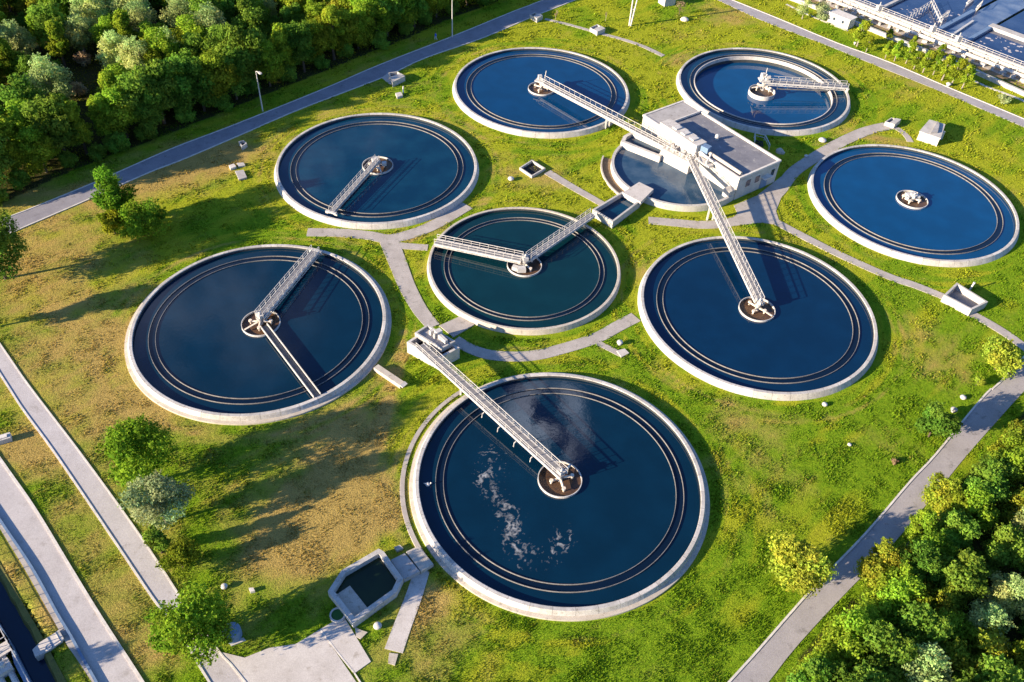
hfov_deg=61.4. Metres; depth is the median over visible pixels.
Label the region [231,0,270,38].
broadleaf tree
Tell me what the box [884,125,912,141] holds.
path
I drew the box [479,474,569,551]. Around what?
foam
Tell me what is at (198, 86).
broadleaf tree
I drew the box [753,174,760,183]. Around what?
window
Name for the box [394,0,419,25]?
broadleaf tree
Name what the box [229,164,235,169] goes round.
rubble
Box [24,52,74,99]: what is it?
willow tree
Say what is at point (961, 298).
open chamber
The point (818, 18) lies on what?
path
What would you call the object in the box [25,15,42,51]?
broadleaf tree
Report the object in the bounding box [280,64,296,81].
bush
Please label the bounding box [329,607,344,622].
manhole
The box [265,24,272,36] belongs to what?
bush
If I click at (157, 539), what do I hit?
bush
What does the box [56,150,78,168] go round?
bush
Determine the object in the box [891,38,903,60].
young tree
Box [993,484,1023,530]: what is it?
broadleaf tree
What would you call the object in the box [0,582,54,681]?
water
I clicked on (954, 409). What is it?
vent cap
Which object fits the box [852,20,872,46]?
young tree
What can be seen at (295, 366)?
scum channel
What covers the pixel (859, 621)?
broadleaf tree
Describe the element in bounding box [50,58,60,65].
bush
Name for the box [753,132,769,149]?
handrail frame
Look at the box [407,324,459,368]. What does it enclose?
pump house
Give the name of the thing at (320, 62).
bush
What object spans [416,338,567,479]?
footbridge
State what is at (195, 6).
broadleaf tree
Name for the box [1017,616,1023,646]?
broadleaf tree
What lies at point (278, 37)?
broadleaf tree
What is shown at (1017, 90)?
wall
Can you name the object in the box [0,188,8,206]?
bush
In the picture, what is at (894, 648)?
broadleaf tree
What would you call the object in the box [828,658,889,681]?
broadleaf tree
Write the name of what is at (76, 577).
kerb
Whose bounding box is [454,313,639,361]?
path
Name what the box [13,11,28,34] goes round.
bush
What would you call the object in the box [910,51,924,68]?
young tree
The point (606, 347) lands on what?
path
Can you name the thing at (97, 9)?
willow tree
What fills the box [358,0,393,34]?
broadleaf tree
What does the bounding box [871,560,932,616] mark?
broadleaf tree
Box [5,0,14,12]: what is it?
broadleaf tree
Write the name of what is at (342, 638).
concrete pad
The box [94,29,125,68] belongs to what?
willow tree
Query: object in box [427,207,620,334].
settling tank
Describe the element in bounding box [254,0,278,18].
willow tree
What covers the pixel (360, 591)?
sludge basin
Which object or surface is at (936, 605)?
broadleaf tree
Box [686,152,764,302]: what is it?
footbridge
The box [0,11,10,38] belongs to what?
broadleaf tree
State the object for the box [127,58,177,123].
broadleaf tree
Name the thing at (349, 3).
broadleaf tree
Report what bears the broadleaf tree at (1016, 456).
on the ground at (340, 540)
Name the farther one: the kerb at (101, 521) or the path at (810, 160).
the path at (810, 160)
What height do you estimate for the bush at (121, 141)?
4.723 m
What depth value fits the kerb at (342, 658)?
98.46 m
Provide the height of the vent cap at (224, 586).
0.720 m
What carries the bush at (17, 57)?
on the ground at (340, 540)
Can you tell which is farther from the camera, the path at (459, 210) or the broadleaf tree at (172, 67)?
the broadleaf tree at (172, 67)
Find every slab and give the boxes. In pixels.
[33,630,64,660]
[222,622,241,643]
[230,637,245,645]
[235,170,246,180]
[355,627,367,638]
[388,653,397,665]
[391,553,419,581]
[395,92,402,98]
[406,546,433,573]
[617,348,628,357]
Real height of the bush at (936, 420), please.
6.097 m
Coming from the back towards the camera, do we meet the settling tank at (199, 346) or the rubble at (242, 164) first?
the rubble at (242, 164)
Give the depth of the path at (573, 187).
167.53 m
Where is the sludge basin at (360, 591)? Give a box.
[328,549,403,627]
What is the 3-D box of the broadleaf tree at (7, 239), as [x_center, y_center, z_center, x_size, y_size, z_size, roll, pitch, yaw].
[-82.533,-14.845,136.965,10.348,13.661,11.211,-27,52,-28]
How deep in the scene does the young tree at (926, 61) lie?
206.79 m
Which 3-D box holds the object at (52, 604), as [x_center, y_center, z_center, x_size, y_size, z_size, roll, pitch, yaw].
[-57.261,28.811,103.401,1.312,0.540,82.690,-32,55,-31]
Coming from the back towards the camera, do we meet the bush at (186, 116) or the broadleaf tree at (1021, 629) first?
the bush at (186, 116)
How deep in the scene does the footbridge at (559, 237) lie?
153.13 m
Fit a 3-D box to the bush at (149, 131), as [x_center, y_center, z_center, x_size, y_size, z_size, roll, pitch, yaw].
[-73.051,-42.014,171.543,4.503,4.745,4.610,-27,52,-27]
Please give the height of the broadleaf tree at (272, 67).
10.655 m
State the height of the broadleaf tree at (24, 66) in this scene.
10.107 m
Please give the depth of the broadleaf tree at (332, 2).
203.67 m
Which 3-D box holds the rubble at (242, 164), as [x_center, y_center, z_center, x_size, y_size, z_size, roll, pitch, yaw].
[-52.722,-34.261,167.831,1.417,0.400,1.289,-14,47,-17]
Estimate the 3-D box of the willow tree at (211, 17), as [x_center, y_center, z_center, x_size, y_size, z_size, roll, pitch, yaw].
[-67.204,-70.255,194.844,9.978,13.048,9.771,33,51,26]
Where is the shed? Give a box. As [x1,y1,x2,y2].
[827,8,857,29]
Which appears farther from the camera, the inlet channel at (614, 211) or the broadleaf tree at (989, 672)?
the inlet channel at (614, 211)
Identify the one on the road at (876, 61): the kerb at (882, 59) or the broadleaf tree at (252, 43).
the kerb at (882, 59)
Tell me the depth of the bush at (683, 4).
224.87 m
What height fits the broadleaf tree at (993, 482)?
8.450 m
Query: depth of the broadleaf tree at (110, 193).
147.36 m
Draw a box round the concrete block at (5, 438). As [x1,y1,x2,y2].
[0,432,11,444]
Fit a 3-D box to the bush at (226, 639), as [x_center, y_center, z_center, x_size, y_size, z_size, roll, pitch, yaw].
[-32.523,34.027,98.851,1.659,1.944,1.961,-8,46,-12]
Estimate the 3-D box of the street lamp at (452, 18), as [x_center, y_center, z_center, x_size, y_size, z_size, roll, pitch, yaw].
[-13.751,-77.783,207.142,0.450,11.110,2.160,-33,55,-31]
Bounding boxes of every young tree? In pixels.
[796,0,811,18]
[815,0,831,19]
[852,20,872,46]
[863,35,874,51]
[883,39,893,57]
[886,28,893,40]
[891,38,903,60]
[903,44,917,63]
[908,35,918,45]
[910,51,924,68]
[918,49,937,72]
[930,52,942,74]
[936,44,947,55]
[939,54,956,80]
[948,58,969,84]
[959,64,976,88]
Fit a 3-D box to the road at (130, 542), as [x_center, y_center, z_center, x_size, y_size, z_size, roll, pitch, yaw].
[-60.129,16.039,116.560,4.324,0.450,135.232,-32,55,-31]
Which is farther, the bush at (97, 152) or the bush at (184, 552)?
the bush at (97, 152)
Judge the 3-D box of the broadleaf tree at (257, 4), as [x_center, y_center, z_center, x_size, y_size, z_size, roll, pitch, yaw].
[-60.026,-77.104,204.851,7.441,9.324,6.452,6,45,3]
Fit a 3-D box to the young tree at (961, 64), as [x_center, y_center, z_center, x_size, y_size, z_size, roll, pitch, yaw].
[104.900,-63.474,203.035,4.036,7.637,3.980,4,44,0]
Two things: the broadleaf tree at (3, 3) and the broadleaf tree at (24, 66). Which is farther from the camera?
the broadleaf tree at (3, 3)
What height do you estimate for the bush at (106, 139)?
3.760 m
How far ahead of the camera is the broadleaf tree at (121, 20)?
189.25 m
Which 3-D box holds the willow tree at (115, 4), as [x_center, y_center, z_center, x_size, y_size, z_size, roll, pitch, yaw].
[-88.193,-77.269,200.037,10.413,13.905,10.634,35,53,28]
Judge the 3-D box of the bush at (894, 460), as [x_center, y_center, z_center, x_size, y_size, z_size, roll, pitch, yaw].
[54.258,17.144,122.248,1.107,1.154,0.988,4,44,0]
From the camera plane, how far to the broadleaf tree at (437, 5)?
214.46 m
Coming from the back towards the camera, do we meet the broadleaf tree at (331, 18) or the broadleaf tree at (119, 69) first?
the broadleaf tree at (331, 18)
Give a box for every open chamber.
[519,160,545,177]
[941,283,987,315]
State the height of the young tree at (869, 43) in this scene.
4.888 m
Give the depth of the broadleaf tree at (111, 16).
193.73 m
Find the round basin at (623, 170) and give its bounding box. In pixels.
[600,145,732,211]
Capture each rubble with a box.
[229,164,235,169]
[237,162,244,167]
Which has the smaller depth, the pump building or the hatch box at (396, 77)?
the pump building
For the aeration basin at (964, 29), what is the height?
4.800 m
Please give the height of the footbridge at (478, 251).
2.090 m
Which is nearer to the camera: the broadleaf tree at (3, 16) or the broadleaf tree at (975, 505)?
the broadleaf tree at (975, 505)
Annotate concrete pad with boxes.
[221,630,355,681]
[320,619,370,672]
[439,316,473,337]
[727,171,795,225]
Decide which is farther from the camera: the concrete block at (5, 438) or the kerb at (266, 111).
the kerb at (266, 111)
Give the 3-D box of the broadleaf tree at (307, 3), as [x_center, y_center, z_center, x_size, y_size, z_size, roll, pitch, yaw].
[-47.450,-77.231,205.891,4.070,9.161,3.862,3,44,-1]
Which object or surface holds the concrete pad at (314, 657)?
on the ground at (340, 540)
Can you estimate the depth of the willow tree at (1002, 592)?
101.98 m
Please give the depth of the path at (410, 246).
152.28 m
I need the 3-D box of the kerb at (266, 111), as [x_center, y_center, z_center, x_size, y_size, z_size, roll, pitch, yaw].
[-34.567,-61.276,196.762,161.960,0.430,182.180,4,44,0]
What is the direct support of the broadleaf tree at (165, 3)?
on the ground at (340, 540)
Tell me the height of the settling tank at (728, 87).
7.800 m
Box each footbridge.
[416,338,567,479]
[434,234,523,263]
[527,208,595,261]
[539,76,669,147]
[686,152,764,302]
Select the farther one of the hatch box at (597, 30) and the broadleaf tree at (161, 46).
the hatch box at (597, 30)
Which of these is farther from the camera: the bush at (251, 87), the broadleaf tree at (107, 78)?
the bush at (251, 87)
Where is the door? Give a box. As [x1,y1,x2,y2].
[759,179,766,188]
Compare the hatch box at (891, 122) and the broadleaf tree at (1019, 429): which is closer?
the broadleaf tree at (1019, 429)
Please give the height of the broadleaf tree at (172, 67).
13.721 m
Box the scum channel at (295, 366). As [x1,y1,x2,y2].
[260,323,320,397]
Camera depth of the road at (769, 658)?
114.02 m
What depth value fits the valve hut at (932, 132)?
185.40 m
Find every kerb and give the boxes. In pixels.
[0,343,245,681]
[0,373,210,681]
[0,457,143,681]
[10,0,574,232]
[11,0,542,215]
[320,629,360,681]
[728,356,1023,681]
[733,0,1023,118]
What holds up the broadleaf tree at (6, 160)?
on the ground at (340, 540)
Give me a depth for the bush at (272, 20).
204.00 m
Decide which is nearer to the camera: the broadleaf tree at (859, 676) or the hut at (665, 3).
the broadleaf tree at (859, 676)
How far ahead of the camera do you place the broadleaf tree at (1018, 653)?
96.47 m
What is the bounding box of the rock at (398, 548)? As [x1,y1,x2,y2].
[394,545,402,552]
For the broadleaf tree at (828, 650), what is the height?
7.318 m
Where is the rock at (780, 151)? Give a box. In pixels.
[776,148,784,154]
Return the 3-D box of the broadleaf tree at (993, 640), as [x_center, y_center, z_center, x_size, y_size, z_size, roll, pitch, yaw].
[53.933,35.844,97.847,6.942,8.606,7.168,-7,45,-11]
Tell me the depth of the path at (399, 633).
102.54 m
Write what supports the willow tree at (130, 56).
on the ground at (340, 540)
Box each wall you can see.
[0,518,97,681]
[790,0,1023,95]
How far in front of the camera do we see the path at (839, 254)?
155.35 m
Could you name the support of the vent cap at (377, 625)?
on the ground at (340, 540)
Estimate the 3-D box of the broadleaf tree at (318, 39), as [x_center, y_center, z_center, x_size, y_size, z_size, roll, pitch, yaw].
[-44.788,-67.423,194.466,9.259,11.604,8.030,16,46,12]
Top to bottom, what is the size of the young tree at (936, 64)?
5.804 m
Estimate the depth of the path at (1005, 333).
143.65 m
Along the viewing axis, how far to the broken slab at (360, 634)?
100.53 m
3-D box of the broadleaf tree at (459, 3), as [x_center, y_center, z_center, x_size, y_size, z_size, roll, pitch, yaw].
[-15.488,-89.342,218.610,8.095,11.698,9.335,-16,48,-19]
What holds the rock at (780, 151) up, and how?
on the ground at (340, 540)
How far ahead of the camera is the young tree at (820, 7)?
225.92 m
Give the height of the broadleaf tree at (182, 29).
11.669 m
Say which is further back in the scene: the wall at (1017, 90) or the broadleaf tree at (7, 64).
the wall at (1017, 90)
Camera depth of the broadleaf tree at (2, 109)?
161.12 m
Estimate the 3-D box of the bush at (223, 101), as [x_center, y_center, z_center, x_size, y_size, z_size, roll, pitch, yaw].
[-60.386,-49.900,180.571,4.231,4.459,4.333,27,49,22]
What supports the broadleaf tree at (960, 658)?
on the ground at (340, 540)
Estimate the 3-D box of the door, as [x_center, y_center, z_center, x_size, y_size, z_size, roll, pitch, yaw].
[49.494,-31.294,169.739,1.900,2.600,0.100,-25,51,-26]
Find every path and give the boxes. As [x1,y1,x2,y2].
[307,203,472,242]
[380,240,438,326]
[385,571,428,652]
[400,242,427,250]
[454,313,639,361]
[544,18,663,56]
[544,170,603,204]
[596,342,619,356]
[648,123,891,228]
[760,213,943,298]
[785,4,847,30]
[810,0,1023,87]
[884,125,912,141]
[969,312,1023,350]
[975,80,1023,101]
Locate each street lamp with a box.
[256,71,262,111]
[452,0,452,36]
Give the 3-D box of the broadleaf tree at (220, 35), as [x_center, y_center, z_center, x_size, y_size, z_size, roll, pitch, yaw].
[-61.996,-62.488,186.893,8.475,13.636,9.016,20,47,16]
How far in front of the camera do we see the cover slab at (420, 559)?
107.19 m
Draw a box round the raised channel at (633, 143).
[620,132,661,161]
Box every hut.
[658,0,675,6]
[917,119,944,145]
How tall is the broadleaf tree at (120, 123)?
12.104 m
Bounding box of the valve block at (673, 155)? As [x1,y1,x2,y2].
[660,139,692,173]
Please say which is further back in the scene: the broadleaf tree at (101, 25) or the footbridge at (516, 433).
the broadleaf tree at (101, 25)
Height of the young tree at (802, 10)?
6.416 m
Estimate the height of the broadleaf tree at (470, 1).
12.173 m
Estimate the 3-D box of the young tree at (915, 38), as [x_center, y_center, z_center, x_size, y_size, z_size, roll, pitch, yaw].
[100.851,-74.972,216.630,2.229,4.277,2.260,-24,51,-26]
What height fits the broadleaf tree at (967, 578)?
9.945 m
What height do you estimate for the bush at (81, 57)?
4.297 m
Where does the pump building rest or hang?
on the ground at (340, 540)
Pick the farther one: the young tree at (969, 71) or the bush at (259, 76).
the young tree at (969, 71)
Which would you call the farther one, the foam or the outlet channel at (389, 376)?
the outlet channel at (389, 376)
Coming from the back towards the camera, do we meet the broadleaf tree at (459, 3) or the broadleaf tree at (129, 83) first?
the broadleaf tree at (459, 3)
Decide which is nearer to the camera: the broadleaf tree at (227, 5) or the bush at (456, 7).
the broadleaf tree at (227, 5)
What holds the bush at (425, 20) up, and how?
on the ground at (340, 540)
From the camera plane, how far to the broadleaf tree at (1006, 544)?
106.21 m
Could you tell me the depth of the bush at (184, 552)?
103.31 m
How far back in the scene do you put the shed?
225.11 m
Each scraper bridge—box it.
[254,245,321,321]
[325,157,379,215]
[765,76,848,91]
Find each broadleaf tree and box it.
[0,0,11,18]
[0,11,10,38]
[0,37,20,88]
[0,68,8,89]
[0,72,49,112]
[0,104,4,114]
[0,115,28,170]
[0,135,15,186]
[0,205,29,281]
[1,96,38,140]
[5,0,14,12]
[14,0,37,14]
[14,54,48,97]
[14,122,62,174]
[19,92,81,158]
[24,0,71,54]
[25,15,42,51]
[29,0,72,21]
[44,19,69,66]
[52,0,86,28]
[55,92,77,120]
[61,100,93,153]
[85,93,113,136]
[88,14,120,54]
[89,163,138,219]
[95,69,119,92]
[95,413,176,488]
[99,84,143,137]
[104,60,132,90]
[106,12,113,27]
[109,70,163,126]
[110,8,138,48]
[116,197,169,242]
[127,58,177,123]
[137,19,163,40]
[137,26,179,64]
[143,581,236,669]
[148,0,164,13]
[148,55,195,112]
[161,0,171,19]
[168,47,191,61]
[169,13,208,46]
[177,32,208,57]
[180,56,219,111]
[187,0,226,24]
[199,47,240,107]
[201,22,245,59]
[211,0,235,23]
[213,45,251,99]
[221,24,269,85]
[231,0,244,15]
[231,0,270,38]
[250,0,270,26]
[250,38,287,86]
[268,22,296,66]
[276,0,306,19]
[279,2,304,31]
[285,20,316,72]
[303,0,316,16]
[304,1,325,31]
[305,17,334,63]
[318,4,344,59]
[320,0,351,11]
[333,8,359,54]
[338,0,371,10]
[345,0,376,49]
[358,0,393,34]
[372,0,405,36]
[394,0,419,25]
[404,0,430,27]
[427,0,449,17]
[450,0,463,5]
[464,0,478,5]
[764,529,838,598]
[784,649,851,681]
[786,656,844,681]
[798,640,848,678]
[812,618,873,678]
[822,604,884,664]
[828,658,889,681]
[844,598,891,641]
[852,537,911,586]
[853,620,919,681]
[858,573,913,632]
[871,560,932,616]
[893,600,954,666]
[896,537,945,589]
[902,508,939,545]
[906,528,959,573]
[914,635,984,681]
[919,471,962,515]
[921,578,968,619]
[930,547,991,611]
[932,508,984,550]
[932,607,979,665]
[932,675,968,681]
[947,481,999,534]
[957,649,1023,681]
[961,466,1012,509]
[961,618,1015,668]
[969,454,1018,488]
[980,521,1023,572]
[984,446,1023,496]
[986,431,1023,464]
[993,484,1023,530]
[995,664,1023,681]
[1000,419,1023,441]
[1004,639,1023,674]
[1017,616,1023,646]
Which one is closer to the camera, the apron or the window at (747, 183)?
the window at (747, 183)
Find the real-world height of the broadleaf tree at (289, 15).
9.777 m
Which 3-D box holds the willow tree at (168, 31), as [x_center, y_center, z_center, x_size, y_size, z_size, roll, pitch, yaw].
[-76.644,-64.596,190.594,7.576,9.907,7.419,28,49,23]
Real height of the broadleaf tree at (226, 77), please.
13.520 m
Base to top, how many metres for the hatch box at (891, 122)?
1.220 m
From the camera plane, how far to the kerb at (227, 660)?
113.21 m
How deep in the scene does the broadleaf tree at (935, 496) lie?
114.32 m
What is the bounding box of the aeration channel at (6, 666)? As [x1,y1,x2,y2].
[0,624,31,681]
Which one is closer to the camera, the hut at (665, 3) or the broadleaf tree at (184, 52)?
the broadleaf tree at (184, 52)
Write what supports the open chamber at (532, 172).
on the ground at (340, 540)
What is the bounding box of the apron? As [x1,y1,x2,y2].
[382,72,390,83]
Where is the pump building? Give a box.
[641,100,781,199]
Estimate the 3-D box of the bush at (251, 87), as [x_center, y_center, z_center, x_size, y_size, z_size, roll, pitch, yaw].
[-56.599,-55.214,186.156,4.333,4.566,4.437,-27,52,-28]
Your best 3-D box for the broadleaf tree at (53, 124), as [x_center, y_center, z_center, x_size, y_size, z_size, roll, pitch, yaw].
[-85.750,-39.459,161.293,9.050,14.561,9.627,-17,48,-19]
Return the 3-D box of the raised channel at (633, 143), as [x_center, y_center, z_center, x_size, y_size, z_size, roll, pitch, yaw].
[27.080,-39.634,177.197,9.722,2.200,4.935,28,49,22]
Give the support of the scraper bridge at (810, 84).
attached to the settling tank at (728, 87)
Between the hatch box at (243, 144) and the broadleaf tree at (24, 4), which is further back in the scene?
the broadleaf tree at (24, 4)
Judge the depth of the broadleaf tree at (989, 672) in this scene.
91.70 m
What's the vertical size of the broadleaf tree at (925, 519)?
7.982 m
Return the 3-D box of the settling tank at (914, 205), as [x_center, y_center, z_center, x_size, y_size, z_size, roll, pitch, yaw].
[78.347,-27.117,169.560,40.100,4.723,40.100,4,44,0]
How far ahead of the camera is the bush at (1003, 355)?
133.92 m
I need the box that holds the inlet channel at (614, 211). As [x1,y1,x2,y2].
[592,182,653,227]
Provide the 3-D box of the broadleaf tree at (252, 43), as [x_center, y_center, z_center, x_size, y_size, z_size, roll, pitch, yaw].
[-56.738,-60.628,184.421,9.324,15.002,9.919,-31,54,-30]
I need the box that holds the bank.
[0,564,66,681]
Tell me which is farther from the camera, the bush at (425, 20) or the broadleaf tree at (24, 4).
the bush at (425, 20)
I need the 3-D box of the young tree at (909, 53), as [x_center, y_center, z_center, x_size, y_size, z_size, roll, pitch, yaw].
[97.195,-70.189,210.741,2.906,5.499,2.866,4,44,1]
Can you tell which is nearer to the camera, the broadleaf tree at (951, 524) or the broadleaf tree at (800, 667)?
the broadleaf tree at (800, 667)
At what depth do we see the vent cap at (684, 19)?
223.64 m
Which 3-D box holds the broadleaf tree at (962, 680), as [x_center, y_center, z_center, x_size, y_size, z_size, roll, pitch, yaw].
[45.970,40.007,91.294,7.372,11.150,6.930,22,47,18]
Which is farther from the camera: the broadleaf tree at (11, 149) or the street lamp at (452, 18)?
the street lamp at (452, 18)
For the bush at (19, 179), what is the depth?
157.68 m
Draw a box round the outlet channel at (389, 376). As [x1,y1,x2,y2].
[374,364,406,387]
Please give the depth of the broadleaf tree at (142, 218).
146.89 m
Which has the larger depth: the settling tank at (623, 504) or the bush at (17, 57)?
the bush at (17, 57)
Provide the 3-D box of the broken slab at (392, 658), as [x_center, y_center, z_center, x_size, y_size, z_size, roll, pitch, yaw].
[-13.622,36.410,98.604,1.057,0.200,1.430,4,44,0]
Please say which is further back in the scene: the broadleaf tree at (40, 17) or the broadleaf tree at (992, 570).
the broadleaf tree at (40, 17)
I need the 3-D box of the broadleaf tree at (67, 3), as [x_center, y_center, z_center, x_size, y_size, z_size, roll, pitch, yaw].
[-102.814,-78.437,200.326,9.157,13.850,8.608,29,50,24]
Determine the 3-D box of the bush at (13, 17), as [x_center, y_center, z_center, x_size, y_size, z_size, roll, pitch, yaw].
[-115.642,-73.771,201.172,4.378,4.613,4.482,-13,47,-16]
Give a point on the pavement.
(59, 625)
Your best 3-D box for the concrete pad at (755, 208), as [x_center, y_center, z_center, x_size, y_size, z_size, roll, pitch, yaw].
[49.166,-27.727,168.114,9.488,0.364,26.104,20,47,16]
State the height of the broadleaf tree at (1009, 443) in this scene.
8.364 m
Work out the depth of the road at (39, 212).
182.96 m
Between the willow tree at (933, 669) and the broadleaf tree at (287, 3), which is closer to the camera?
the willow tree at (933, 669)
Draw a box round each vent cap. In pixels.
[221,583,227,589]
[373,622,381,629]
[680,17,688,21]
[818,137,825,142]
[951,407,957,412]
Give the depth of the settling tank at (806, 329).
142.04 m
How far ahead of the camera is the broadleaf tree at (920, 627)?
95.94 m
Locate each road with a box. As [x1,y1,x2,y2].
[0,346,241,681]
[0,462,139,681]
[2,0,571,231]
[719,0,1023,126]
[731,360,1023,681]
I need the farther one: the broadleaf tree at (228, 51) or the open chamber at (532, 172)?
the broadleaf tree at (228, 51)
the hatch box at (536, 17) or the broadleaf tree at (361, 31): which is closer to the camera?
the broadleaf tree at (361, 31)
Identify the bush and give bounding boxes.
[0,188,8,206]
[7,15,15,26]
[7,168,31,190]
[10,50,30,75]
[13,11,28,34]
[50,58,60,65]
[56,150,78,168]
[70,81,87,95]
[72,50,91,66]
[86,142,106,161]
[96,208,124,234]
[101,134,116,149]
[105,131,130,153]
[133,119,157,141]
[141,525,171,553]
[155,536,201,580]
[157,18,173,30]
[173,103,196,122]
[212,93,234,111]
[221,635,232,644]
[241,77,260,95]
[251,71,264,79]
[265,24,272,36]
[266,15,282,27]
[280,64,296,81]
[313,51,330,68]
[336,41,353,57]
[370,30,390,49]
[397,20,413,35]
[418,12,431,24]
[445,0,459,14]
[676,1,686,14]
[891,458,898,464]
[914,399,962,440]
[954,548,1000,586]
[974,376,986,385]
[982,334,1023,379]
[998,94,1012,103]
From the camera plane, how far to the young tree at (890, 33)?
219.60 m
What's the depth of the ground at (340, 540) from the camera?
129.76 m
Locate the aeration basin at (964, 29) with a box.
[816,0,1023,83]
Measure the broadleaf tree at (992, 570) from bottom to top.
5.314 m
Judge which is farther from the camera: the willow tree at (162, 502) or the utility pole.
the utility pole
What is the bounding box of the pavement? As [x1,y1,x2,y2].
[0,523,93,681]
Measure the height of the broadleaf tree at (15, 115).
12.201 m
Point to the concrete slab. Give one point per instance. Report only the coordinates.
(238, 636)
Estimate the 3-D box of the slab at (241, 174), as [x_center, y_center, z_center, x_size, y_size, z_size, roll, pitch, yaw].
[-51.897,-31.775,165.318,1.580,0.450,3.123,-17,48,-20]
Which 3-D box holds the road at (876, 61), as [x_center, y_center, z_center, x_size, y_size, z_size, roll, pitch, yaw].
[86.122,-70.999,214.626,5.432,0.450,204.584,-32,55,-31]
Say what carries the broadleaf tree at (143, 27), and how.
on the ground at (340, 540)
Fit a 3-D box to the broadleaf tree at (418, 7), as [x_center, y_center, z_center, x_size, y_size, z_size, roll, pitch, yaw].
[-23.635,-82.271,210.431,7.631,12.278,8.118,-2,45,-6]
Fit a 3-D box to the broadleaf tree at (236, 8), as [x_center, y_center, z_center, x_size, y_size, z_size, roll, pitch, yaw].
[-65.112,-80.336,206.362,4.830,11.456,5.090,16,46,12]
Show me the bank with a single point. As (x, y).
(34, 631)
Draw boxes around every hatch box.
[238,140,247,149]
[389,71,404,86]
[529,12,542,22]
[590,24,604,35]
[884,117,900,127]
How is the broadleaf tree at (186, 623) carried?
on the ground at (340, 540)
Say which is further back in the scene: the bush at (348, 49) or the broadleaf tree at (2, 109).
the bush at (348, 49)
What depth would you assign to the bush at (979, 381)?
133.46 m
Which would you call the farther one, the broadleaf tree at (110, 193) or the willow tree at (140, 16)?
the willow tree at (140, 16)
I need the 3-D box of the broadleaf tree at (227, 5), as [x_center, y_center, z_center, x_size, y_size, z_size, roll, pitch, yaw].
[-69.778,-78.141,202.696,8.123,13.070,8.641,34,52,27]
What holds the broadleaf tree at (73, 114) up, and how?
on the ground at (340, 540)
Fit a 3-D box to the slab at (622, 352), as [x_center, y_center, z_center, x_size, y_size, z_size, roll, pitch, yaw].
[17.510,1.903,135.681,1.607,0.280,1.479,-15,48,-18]
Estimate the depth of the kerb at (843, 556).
113.69 m
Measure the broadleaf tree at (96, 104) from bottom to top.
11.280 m
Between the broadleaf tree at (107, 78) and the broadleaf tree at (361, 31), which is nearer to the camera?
the broadleaf tree at (107, 78)
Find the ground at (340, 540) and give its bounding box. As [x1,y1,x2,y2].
[0,0,1023,681]
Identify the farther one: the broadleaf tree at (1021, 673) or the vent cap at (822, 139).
the vent cap at (822, 139)
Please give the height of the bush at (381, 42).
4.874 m
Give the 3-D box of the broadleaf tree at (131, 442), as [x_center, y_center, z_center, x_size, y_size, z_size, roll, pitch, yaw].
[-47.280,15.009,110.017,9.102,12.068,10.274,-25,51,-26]
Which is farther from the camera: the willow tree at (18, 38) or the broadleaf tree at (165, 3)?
the broadleaf tree at (165, 3)
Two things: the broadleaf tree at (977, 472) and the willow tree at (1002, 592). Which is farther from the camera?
the broadleaf tree at (977, 472)
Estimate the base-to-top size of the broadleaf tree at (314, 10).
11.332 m
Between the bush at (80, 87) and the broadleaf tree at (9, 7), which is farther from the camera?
the broadleaf tree at (9, 7)
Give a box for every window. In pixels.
[744,178,751,187]
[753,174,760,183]
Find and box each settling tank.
[124,244,391,424]
[274,113,478,229]
[400,372,709,621]
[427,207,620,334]
[452,47,629,138]
[638,236,877,400]
[676,48,850,135]
[807,144,1018,266]
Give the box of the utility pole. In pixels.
[628,0,637,25]
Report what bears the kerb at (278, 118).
on the road at (39, 212)
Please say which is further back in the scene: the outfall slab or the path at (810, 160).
the path at (810, 160)
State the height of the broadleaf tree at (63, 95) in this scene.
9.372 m
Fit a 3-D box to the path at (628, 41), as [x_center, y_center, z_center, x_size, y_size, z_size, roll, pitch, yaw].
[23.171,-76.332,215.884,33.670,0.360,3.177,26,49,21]
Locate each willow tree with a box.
[0,18,37,56]
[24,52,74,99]
[63,13,93,52]
[68,0,111,42]
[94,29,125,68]
[106,0,151,24]
[115,35,153,71]
[115,469,195,530]
[122,0,157,38]
[152,26,179,48]
[158,0,191,29]
[188,1,232,44]
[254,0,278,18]
[885,641,954,681]
[964,598,1016,651]
[976,570,1023,619]
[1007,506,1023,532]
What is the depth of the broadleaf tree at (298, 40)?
188.93 m
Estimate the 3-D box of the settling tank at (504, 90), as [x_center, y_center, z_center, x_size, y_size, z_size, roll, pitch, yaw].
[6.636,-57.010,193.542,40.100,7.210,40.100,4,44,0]
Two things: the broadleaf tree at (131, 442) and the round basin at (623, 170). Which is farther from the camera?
the round basin at (623, 170)
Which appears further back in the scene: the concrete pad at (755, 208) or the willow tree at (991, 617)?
the concrete pad at (755, 208)
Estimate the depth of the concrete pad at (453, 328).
138.16 m
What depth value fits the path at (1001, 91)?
203.76 m
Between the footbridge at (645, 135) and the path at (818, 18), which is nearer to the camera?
the footbridge at (645, 135)
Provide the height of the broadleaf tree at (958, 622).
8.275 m
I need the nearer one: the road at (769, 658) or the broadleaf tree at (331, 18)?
the road at (769, 658)
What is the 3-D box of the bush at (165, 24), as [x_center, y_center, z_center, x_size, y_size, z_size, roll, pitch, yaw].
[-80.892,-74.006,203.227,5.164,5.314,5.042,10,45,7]
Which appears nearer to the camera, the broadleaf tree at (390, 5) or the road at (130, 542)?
the road at (130, 542)
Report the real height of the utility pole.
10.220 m

